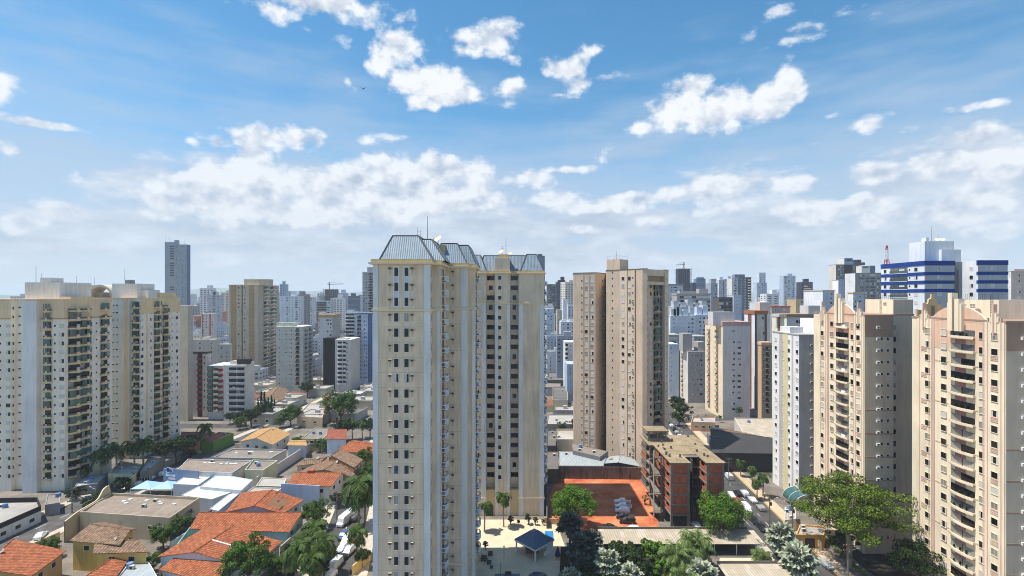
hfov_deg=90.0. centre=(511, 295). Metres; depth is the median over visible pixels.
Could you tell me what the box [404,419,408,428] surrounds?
window
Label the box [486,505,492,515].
door
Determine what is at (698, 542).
date palm
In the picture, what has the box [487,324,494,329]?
window
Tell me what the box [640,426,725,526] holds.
unfinished building
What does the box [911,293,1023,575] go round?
apartment tower
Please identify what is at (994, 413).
window
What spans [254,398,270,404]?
house
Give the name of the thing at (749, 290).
apartment tower
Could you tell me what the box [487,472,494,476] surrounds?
window
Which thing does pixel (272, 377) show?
house
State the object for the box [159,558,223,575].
tiled house
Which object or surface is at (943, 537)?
window
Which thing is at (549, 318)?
apartment block
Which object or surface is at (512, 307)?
window
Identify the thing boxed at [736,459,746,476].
street palm
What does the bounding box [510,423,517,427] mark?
window
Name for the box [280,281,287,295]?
apartment tower
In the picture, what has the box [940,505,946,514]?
window
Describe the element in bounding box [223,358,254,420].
apartment block
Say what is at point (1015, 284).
apartment tower
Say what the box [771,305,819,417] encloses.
apartment block
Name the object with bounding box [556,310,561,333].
apartment block
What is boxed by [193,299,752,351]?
city blocks
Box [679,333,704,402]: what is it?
apartment block
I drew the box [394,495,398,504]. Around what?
window
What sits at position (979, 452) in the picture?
window
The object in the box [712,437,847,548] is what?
overhead wires
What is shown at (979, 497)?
window
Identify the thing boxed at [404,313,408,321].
window
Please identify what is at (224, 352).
apartment block
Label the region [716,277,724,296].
apartment tower
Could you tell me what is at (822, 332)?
window
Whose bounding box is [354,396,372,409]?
house
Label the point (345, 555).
parked car
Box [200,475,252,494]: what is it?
canopy roof
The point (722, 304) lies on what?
apartment block
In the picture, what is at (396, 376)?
window
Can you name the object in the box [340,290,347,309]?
apartment tower
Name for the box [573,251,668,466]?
apartment tower
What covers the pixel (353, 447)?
tiled house
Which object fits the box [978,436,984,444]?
window
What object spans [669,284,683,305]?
apartment block
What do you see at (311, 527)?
garden palm
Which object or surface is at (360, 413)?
house
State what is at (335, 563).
parked car
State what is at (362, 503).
garden palm
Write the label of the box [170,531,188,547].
boundary wall
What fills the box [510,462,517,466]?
window
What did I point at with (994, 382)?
window
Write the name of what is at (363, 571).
pavement
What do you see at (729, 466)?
utility pole
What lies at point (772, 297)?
distant tower
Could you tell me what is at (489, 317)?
window
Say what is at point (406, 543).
window
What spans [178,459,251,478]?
hall
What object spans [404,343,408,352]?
window
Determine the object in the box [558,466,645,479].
boundary wall
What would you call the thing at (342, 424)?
grove tree
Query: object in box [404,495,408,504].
window
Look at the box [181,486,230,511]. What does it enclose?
canopy roof
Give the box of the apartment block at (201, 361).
[193,351,211,416]
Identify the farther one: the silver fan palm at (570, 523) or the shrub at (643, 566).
the silver fan palm at (570, 523)
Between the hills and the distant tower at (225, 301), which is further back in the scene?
the hills
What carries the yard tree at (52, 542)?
on the yard ground at (721, 550)
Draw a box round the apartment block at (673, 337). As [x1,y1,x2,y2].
[669,333,678,343]
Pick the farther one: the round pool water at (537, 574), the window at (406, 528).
the round pool water at (537, 574)
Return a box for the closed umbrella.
[555,546,560,557]
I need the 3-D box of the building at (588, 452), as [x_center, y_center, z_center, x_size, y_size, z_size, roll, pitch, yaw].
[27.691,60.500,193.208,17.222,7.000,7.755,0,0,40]
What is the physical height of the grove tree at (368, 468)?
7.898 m
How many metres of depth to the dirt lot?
160.97 m
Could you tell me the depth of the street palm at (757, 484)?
159.94 m
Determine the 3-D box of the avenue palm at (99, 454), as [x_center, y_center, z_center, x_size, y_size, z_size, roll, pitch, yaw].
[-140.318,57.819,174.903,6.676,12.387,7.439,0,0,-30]
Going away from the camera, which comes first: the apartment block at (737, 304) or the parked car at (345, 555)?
the parked car at (345, 555)
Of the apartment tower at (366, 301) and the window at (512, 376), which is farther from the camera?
the apartment tower at (366, 301)
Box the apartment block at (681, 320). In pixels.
[669,305,695,334]
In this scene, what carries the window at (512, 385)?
in the apartment tower at (512, 400)
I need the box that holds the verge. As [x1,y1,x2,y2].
[825,537,868,575]
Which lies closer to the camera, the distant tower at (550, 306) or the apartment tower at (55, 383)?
the apartment tower at (55, 383)
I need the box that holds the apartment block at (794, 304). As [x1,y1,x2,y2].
[787,299,802,312]
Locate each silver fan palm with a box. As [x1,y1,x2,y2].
[555,510,584,541]
[558,566,581,575]
[565,531,597,570]
[582,528,603,568]
[593,546,621,575]
[619,560,644,575]
[685,556,719,575]
[765,521,798,559]
[777,539,822,575]
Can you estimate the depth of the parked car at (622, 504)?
153.69 m
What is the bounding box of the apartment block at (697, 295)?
[671,289,710,311]
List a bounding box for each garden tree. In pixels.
[216,532,271,575]
[262,552,283,575]
[280,544,291,553]
[302,497,332,521]
[307,560,329,575]
[329,491,341,506]
[354,547,370,567]
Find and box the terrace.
[476,520,564,575]
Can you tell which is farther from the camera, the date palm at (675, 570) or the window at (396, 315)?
the date palm at (675, 570)
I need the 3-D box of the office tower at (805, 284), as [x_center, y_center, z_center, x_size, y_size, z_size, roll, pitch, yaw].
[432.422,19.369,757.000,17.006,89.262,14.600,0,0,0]
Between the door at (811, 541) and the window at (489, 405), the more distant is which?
the window at (489, 405)
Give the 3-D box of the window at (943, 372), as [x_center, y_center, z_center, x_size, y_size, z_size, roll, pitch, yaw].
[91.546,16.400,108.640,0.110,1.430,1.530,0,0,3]
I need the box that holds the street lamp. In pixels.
[71,483,80,512]
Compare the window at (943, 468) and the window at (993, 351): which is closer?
the window at (993, 351)
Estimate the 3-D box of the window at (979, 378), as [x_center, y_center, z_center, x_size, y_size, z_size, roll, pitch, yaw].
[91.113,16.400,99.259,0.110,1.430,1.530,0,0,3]
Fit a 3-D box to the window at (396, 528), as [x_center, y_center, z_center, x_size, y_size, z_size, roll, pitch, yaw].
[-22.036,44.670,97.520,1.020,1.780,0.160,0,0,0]
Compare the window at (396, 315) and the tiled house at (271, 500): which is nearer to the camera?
the window at (396, 315)
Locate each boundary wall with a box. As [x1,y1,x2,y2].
[34,532,59,542]
[165,454,185,467]
[170,510,211,540]
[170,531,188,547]
[177,526,192,543]
[256,443,309,484]
[280,518,312,554]
[281,483,319,505]
[352,551,370,575]
[544,518,559,524]
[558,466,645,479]
[707,433,709,445]
[818,540,821,550]
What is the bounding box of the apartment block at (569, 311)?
[567,305,572,320]
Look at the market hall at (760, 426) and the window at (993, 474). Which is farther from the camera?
the market hall at (760, 426)
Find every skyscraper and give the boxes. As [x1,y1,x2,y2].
[165,240,189,304]
[556,277,564,309]
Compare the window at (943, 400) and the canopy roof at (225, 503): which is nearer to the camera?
the window at (943, 400)
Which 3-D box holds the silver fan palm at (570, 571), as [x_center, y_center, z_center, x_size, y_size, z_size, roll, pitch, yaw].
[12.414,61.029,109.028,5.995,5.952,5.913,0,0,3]
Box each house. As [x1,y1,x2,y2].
[0,538,65,575]
[45,492,60,515]
[69,522,135,571]
[74,474,106,495]
[86,557,127,575]
[93,533,148,567]
[108,461,141,487]
[118,561,156,575]
[139,456,164,481]
[157,525,281,575]
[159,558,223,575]
[181,432,214,450]
[189,512,305,546]
[202,432,233,452]
[226,489,303,511]
[239,426,290,448]
[250,406,287,424]
[254,382,275,393]
[254,394,262,400]
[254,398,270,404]
[256,388,285,394]
[258,380,275,381]
[259,386,288,401]
[268,374,275,379]
[273,399,299,406]
[281,393,306,405]
[286,440,306,457]
[288,469,342,504]
[296,456,328,471]
[297,403,324,427]
[299,459,361,488]
[301,385,333,396]
[301,409,333,423]
[302,428,333,451]
[313,377,322,384]
[326,429,346,453]
[329,449,362,478]
[331,407,367,421]
[337,440,372,465]
[343,390,366,396]
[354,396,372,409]
[360,382,372,389]
[362,387,372,395]
[544,383,560,395]
[544,398,552,411]
[545,451,557,483]
[546,430,555,450]
[547,372,562,385]
[547,414,572,436]
[553,386,567,413]
[555,405,572,413]
[557,429,572,450]
[691,416,714,431]
[784,505,795,530]
[796,524,825,547]
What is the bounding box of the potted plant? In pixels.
[524,513,530,524]
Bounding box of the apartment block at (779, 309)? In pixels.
[770,306,790,341]
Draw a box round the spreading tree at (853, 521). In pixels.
[790,470,923,567]
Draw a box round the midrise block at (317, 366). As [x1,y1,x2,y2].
[313,355,321,376]
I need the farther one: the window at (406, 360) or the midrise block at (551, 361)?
the midrise block at (551, 361)
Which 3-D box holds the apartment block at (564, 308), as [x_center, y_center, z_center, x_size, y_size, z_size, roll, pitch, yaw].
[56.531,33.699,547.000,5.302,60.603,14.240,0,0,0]
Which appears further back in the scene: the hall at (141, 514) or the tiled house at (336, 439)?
the tiled house at (336, 439)
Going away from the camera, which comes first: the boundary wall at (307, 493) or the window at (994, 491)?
the window at (994, 491)
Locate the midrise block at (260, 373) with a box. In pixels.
[254,365,267,381]
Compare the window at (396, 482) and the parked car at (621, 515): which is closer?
the window at (396, 482)
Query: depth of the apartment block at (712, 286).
520.00 m
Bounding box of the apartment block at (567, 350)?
[563,340,572,385]
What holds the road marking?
on the street at (736, 483)
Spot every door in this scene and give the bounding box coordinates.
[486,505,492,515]
[805,538,814,547]
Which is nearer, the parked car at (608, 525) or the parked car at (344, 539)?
the parked car at (344, 539)
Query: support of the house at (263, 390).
on the yard ground at (721, 550)
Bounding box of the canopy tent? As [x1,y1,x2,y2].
[130,480,175,495]
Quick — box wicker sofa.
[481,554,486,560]
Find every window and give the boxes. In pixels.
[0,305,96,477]
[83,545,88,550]
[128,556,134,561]
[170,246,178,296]
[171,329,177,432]
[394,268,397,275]
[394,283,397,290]
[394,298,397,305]
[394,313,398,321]
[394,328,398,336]
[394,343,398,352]
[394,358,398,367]
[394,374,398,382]
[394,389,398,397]
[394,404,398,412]
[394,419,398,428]
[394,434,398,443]
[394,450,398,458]
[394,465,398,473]
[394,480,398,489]
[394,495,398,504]
[394,510,398,519]
[394,526,398,534]
[394,541,398,550]
[394,556,398,565]
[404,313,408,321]
[404,328,408,336]
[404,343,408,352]
[404,358,408,367]
[404,374,408,382]
[404,389,408,397]
[404,404,408,412]
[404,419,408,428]
[404,434,408,443]
[404,450,408,458]
[404,465,408,473]
[404,480,408,489]
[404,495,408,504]
[404,510,408,519]
[404,526,408,534]
[404,541,408,550]
[404,556,408,565]
[487,275,494,280]
[487,285,494,290]
[487,295,494,299]
[487,305,494,309]
[487,315,494,319]
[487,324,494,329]
[487,334,494,339]
[487,344,494,349]
[487,354,494,358]
[487,364,494,368]
[487,374,494,378]
[487,383,494,388]
[487,393,494,398]
[487,403,494,407]
[487,413,494,417]
[487,423,494,427]
[487,432,494,437]
[487,442,494,447]
[487,452,494,457]
[487,462,494,466]
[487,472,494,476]
[510,275,517,280]
[510,285,517,290]
[510,295,517,299]
[510,305,517,309]
[510,315,517,319]
[510,324,517,329]
[510,334,517,339]
[510,344,517,349]
[510,354,517,358]
[510,364,517,368]
[510,374,517,378]
[510,383,517,388]
[510,393,517,398]
[510,403,517,407]
[510,413,517,417]
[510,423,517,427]
[510,432,517,437]
[510,442,517,447]
[510,452,517,457]
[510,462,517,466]
[510,472,517,476]
[820,321,832,501]
[940,356,946,362]
[940,383,946,390]
[940,410,946,418]
[940,451,946,459]
[940,478,946,486]
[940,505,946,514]
[940,546,946,555]
[941,329,946,335]
[941,342,946,349]
[941,370,946,376]
[941,397,946,404]
[941,424,946,431]
[941,437,946,445]
[941,465,946,473]
[941,492,946,500]
[941,519,946,528]
[941,533,946,541]
[941,560,946,569]
[978,332,984,339]
[978,347,984,354]
[978,361,984,369]
[978,376,984,384]
[978,391,984,399]
[978,406,984,414]
[978,421,984,429]
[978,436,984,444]
[978,451,983,459]
[978,465,983,474]
[978,480,983,489]
[978,495,983,504]
[978,510,983,519]
[978,525,983,534]
[978,540,983,549]
[978,554,983,564]
[990,348,997,356]
[990,363,997,371]
[990,394,997,402]
[990,409,997,418]
[990,455,997,464]
[990,471,997,480]
[990,501,997,511]
[990,516,997,526]
[990,562,997,573]
[991,333,997,340]
[991,379,997,387]
[991,425,997,433]
[991,440,997,449]
[991,486,997,495]
[991,532,997,542]
[991,547,997,557]
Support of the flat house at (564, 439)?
on the yard ground at (721, 550)
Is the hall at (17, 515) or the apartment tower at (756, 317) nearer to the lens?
the hall at (17, 515)
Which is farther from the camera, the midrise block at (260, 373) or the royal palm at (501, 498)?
the midrise block at (260, 373)
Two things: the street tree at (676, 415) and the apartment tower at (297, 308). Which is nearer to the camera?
the street tree at (676, 415)
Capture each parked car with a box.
[33,531,47,540]
[118,485,129,491]
[135,480,142,485]
[325,568,337,575]
[327,555,343,571]
[337,542,347,552]
[338,529,347,539]
[339,553,347,559]
[340,534,349,543]
[342,544,355,556]
[349,514,360,521]
[602,523,617,526]
[614,498,630,503]
[614,502,631,508]
[615,506,629,513]
[616,512,634,518]
[619,516,635,524]
[690,521,700,526]
[724,472,733,479]
[727,491,735,497]
[733,490,742,496]
[740,490,749,496]
[741,501,751,512]
[747,496,757,503]
[749,516,758,523]
[755,521,765,531]
[756,504,765,510]
[817,557,833,569]
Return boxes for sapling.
[641,494,648,504]
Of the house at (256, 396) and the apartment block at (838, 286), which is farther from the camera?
the apartment block at (838, 286)
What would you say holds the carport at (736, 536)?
on the yard ground at (721, 550)
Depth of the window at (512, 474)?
151.19 m
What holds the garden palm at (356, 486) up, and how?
on the side street at (344, 568)
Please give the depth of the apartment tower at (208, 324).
520.00 m
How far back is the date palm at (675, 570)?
111.77 m
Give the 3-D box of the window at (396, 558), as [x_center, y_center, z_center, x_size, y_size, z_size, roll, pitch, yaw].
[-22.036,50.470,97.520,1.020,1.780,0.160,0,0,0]
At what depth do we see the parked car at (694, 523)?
140.66 m
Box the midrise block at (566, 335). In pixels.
[556,331,572,377]
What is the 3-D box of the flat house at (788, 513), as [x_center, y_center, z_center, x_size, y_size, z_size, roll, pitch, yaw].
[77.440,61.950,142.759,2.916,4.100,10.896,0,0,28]
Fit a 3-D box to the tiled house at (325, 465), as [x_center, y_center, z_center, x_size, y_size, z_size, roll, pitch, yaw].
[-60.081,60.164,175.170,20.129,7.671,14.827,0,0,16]
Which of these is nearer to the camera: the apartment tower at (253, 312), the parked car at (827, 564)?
the parked car at (827, 564)
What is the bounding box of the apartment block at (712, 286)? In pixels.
[706,279,717,311]
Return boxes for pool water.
[528,572,546,575]
[545,531,553,537]
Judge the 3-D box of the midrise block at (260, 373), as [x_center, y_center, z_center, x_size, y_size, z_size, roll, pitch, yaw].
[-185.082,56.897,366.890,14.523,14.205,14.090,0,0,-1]
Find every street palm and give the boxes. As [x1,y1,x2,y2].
[735,407,742,412]
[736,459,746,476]
[745,466,757,479]
[751,478,764,499]
[757,472,771,495]
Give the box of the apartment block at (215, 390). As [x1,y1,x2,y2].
[207,362,229,418]
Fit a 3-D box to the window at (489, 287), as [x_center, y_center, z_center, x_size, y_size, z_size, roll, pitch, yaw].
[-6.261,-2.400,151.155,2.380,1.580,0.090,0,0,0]
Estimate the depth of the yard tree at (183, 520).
135.61 m
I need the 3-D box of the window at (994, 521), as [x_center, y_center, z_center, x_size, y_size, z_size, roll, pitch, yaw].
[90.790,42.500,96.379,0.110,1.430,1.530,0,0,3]
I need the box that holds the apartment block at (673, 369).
[669,342,678,397]
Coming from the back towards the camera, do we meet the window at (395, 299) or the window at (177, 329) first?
the window at (177, 329)
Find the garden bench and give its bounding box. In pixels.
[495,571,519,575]
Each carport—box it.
[598,527,759,554]
[717,561,792,575]
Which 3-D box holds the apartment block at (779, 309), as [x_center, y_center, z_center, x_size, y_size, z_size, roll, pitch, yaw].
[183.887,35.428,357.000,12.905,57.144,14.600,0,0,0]
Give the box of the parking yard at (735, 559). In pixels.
[719,558,752,560]
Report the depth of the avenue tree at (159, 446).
191.65 m
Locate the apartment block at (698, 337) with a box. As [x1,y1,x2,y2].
[692,335,704,347]
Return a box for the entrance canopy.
[783,486,805,505]
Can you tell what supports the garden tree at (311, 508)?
on the yard ground at (721, 550)
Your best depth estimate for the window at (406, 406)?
97.59 m
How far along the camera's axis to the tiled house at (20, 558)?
112.92 m
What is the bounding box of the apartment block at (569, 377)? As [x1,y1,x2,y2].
[565,361,572,401]
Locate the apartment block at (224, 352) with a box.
[218,344,231,362]
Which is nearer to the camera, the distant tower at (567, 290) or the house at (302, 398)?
the house at (302, 398)
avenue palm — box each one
[80,466,92,477]
[90,448,112,474]
[106,442,128,467]
[121,441,144,462]
[132,435,154,466]
[196,423,212,439]
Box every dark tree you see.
[557,421,566,428]
[824,529,860,557]
[886,537,945,575]
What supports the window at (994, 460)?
in the apartment tower at (968, 425)
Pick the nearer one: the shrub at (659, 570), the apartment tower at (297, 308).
the shrub at (659, 570)
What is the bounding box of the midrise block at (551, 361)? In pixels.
[546,347,555,375]
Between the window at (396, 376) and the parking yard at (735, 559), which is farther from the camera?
the parking yard at (735, 559)
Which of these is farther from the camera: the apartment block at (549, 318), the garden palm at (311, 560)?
the apartment block at (549, 318)
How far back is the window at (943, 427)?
108.42 m
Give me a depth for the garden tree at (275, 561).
114.97 m
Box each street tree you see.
[669,396,685,411]
[670,412,689,425]
[674,402,693,419]
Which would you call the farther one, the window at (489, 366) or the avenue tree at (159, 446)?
the avenue tree at (159, 446)
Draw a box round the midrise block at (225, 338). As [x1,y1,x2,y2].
[218,335,228,343]
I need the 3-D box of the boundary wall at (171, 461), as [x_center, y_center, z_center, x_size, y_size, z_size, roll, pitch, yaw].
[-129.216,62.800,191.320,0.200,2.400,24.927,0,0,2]
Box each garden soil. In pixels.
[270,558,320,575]
[560,545,711,575]
[826,530,913,575]
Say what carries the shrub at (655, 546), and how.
on the garden soil at (563, 560)
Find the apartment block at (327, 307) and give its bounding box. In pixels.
[316,301,333,322]
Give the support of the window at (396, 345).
in the apartment tower at (426, 410)
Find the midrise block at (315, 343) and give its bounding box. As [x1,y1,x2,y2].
[313,334,317,353]
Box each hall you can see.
[0,497,40,540]
[64,485,199,542]
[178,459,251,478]
[213,448,285,462]
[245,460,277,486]
[710,426,772,471]
[734,418,772,437]
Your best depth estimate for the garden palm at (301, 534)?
120.70 m
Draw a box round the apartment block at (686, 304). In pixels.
[669,300,706,315]
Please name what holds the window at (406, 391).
in the apartment tower at (426, 410)
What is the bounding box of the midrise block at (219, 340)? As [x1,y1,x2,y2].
[205,336,220,343]
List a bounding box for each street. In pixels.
[180,415,757,428]
[322,466,369,575]
[669,404,838,575]
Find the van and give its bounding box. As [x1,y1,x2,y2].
[336,508,355,526]
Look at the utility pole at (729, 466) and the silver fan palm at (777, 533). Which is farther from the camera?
the utility pole at (729, 466)
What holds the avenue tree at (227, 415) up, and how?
on the cross street at (717, 418)
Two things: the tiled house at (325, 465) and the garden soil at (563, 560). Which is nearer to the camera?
the garden soil at (563, 560)
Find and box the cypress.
[259,390,262,403]
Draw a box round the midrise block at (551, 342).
[546,333,555,349]
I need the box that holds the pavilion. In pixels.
[514,528,553,561]
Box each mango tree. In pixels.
[550,483,598,517]
[696,489,752,533]
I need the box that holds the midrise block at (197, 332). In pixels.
[193,330,200,334]
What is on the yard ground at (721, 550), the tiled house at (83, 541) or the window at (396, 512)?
the tiled house at (83, 541)
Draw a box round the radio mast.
[884,245,889,263]
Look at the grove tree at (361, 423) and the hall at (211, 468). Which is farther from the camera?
the grove tree at (361, 423)
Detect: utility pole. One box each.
[333,492,343,519]
[724,458,731,484]
[766,494,777,525]
[789,502,795,530]
[843,544,859,575]
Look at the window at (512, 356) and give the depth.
151.19 m
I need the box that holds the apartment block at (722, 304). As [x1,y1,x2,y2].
[712,297,732,311]
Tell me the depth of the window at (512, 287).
151.19 m
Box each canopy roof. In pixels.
[173,477,209,495]
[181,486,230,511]
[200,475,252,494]
[210,482,253,511]
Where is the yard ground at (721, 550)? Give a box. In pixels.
[0,375,911,575]
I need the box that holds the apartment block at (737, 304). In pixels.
[727,295,741,320]
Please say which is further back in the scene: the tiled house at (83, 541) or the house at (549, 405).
the house at (549, 405)
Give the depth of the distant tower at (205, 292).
818.36 m
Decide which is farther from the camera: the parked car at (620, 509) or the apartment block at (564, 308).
the apartment block at (564, 308)
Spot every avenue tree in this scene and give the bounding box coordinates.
[150,438,176,459]
[162,435,189,462]
[180,435,199,458]
[224,412,235,420]
[230,412,242,425]
[240,407,261,426]
[256,401,274,411]
[298,382,314,397]
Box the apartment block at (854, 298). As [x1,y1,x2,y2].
[847,292,864,311]
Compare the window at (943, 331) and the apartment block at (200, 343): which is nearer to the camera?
the window at (943, 331)
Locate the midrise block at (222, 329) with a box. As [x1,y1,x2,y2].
[216,322,228,338]
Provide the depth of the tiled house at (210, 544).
120.75 m
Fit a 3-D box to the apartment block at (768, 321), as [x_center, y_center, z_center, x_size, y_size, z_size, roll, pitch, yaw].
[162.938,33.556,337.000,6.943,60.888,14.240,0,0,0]
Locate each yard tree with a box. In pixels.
[35,535,61,548]
[146,551,161,571]
[149,522,179,548]
[171,513,193,531]
[233,416,248,426]
[274,417,284,425]
[291,435,303,439]
[312,438,326,448]
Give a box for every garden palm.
[279,539,310,575]
[279,557,288,575]
[290,531,313,546]
[297,545,326,575]
[300,519,328,545]
[309,530,339,575]
[340,474,372,522]
[346,522,367,557]
[351,484,372,525]
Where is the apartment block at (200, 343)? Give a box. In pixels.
[193,335,217,364]
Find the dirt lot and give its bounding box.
[548,479,658,530]
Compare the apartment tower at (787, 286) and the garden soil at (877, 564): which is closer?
the garden soil at (877, 564)
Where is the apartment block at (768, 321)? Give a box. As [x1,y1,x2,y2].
[749,301,769,341]
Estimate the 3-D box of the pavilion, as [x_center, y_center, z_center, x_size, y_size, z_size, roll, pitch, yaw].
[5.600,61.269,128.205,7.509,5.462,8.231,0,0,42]
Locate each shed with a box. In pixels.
[559,451,606,466]
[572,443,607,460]
[604,455,639,466]
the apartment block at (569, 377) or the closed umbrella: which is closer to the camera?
the closed umbrella
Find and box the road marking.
[669,408,818,556]
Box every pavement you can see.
[30,391,336,542]
[294,438,372,575]
[669,398,853,575]
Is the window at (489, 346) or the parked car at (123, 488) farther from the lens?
the parked car at (123, 488)
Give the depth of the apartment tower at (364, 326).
370.00 m
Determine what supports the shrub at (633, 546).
on the garden soil at (563, 560)
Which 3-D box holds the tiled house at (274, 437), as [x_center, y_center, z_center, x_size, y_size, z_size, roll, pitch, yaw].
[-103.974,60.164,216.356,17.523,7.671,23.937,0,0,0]
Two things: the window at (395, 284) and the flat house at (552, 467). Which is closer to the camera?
the window at (395, 284)
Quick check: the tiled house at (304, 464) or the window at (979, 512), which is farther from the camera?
the tiled house at (304, 464)
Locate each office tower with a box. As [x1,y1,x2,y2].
[348,293,359,311]
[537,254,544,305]
[547,284,555,313]
[690,283,695,290]
[694,277,705,288]
[796,279,812,304]
[829,258,864,297]
[845,266,880,311]
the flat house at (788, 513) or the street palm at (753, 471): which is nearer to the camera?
the flat house at (788, 513)
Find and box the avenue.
[0,385,361,549]
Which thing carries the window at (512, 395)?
in the apartment tower at (512, 400)
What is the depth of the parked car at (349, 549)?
126.68 m
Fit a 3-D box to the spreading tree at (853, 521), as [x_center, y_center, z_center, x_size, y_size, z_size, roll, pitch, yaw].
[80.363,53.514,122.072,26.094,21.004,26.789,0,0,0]
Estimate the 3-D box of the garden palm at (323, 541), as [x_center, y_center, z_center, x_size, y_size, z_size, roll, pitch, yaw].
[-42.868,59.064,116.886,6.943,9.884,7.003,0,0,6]
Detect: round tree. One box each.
[278,404,303,426]
[320,389,358,419]
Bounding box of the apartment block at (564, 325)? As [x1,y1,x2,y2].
[559,319,572,333]
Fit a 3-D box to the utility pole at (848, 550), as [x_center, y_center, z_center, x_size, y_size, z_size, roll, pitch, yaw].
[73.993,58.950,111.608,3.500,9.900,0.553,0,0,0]
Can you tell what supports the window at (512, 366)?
in the apartment tower at (512, 400)
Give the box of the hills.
[0,288,813,300]
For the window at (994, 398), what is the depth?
96.36 m
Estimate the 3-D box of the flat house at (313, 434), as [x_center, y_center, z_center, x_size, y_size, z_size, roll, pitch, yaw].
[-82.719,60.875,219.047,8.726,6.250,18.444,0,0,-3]
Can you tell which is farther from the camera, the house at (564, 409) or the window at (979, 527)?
the house at (564, 409)
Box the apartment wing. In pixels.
[916,294,944,315]
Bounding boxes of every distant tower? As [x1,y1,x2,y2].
[10,294,24,298]
[190,294,196,304]
[193,303,199,315]
[200,285,215,314]
[221,291,228,323]
[298,291,309,324]
[331,294,345,332]
[544,304,553,336]
[561,280,572,309]
[760,290,778,305]
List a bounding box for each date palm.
[657,539,692,568]
[667,563,698,575]
[676,527,717,559]
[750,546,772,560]
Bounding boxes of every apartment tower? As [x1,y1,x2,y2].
[0,273,111,492]
[76,276,111,298]
[110,280,180,458]
[180,305,192,420]
[201,313,216,338]
[207,290,221,323]
[229,279,278,375]
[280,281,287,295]
[280,296,290,321]
[291,291,303,323]
[310,297,315,328]
[318,312,340,364]
[323,337,341,389]
[335,337,360,391]
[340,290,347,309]
[345,310,356,336]
[355,312,372,384]
[360,267,372,311]
[368,216,480,575]
[475,248,546,515]
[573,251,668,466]
[704,312,750,418]
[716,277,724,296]
[723,276,730,296]
[726,278,737,294]
[732,274,746,320]
[744,302,769,408]
[747,277,751,309]
[753,283,766,301]
[757,273,765,282]
[757,341,771,417]
[772,318,813,500]
[779,274,795,305]
[813,294,914,553]
[881,238,1007,315]
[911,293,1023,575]
[1008,269,1023,299]
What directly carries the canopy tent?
on the yard ground at (721, 550)
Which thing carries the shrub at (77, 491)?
on the yard ground at (721, 550)
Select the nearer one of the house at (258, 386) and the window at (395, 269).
the window at (395, 269)
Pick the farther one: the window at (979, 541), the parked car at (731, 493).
the parked car at (731, 493)
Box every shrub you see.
[63,486,87,498]
[80,493,98,507]
[109,477,130,488]
[182,449,197,458]
[579,565,594,575]
[586,566,607,575]
[607,540,631,561]
[618,547,645,564]
[623,540,636,551]
[628,559,652,575]
[637,538,653,553]
[642,559,658,573]
[644,540,666,561]
[651,558,672,575]
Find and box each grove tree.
[332,417,355,430]
[349,418,356,439]
[357,420,366,438]
[357,446,372,465]
[359,462,372,476]
[363,418,372,437]
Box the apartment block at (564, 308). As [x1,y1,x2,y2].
[562,299,567,320]
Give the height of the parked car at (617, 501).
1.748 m
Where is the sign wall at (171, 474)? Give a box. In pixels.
[163,467,198,488]
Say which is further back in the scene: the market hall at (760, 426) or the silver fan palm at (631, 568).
the market hall at (760, 426)
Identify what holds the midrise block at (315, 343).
on the ground
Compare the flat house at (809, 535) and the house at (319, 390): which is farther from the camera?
the house at (319, 390)
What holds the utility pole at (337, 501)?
on the side street at (344, 568)
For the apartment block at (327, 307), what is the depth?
619.99 m
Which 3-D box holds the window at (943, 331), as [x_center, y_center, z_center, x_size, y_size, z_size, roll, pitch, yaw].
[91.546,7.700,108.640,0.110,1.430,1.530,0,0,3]
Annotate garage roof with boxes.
[247,487,280,491]
[256,477,285,487]
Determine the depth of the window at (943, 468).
108.42 m
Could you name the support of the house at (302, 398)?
on the yard ground at (721, 550)
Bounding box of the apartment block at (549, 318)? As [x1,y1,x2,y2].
[545,308,553,345]
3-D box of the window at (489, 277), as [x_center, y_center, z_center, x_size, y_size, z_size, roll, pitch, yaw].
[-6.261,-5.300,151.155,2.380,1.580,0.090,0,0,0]
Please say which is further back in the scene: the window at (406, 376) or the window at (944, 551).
the window at (944, 551)
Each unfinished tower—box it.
[323,289,339,300]
[675,268,690,290]
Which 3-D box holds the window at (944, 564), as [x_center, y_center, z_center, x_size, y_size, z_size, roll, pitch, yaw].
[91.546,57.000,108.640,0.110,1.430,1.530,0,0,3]
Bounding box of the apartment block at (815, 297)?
[803,290,834,311]
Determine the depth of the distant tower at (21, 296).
660.07 m
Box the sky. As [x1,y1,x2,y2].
[0,0,1023,294]
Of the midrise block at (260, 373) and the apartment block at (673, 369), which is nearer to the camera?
the apartment block at (673, 369)
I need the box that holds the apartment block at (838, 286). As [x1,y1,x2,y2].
[832,280,843,297]
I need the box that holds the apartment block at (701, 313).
[694,305,707,335]
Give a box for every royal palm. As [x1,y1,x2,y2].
[478,501,492,531]
[495,491,511,526]
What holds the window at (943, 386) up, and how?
in the apartment tower at (968, 425)
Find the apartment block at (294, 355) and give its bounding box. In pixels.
[276,322,312,392]
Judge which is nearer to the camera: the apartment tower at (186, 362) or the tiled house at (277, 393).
the apartment tower at (186, 362)
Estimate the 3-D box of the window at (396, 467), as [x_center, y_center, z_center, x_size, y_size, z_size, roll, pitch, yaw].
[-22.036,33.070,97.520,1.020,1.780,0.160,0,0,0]
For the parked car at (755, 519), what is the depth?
143.93 m
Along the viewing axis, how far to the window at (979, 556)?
99.64 m

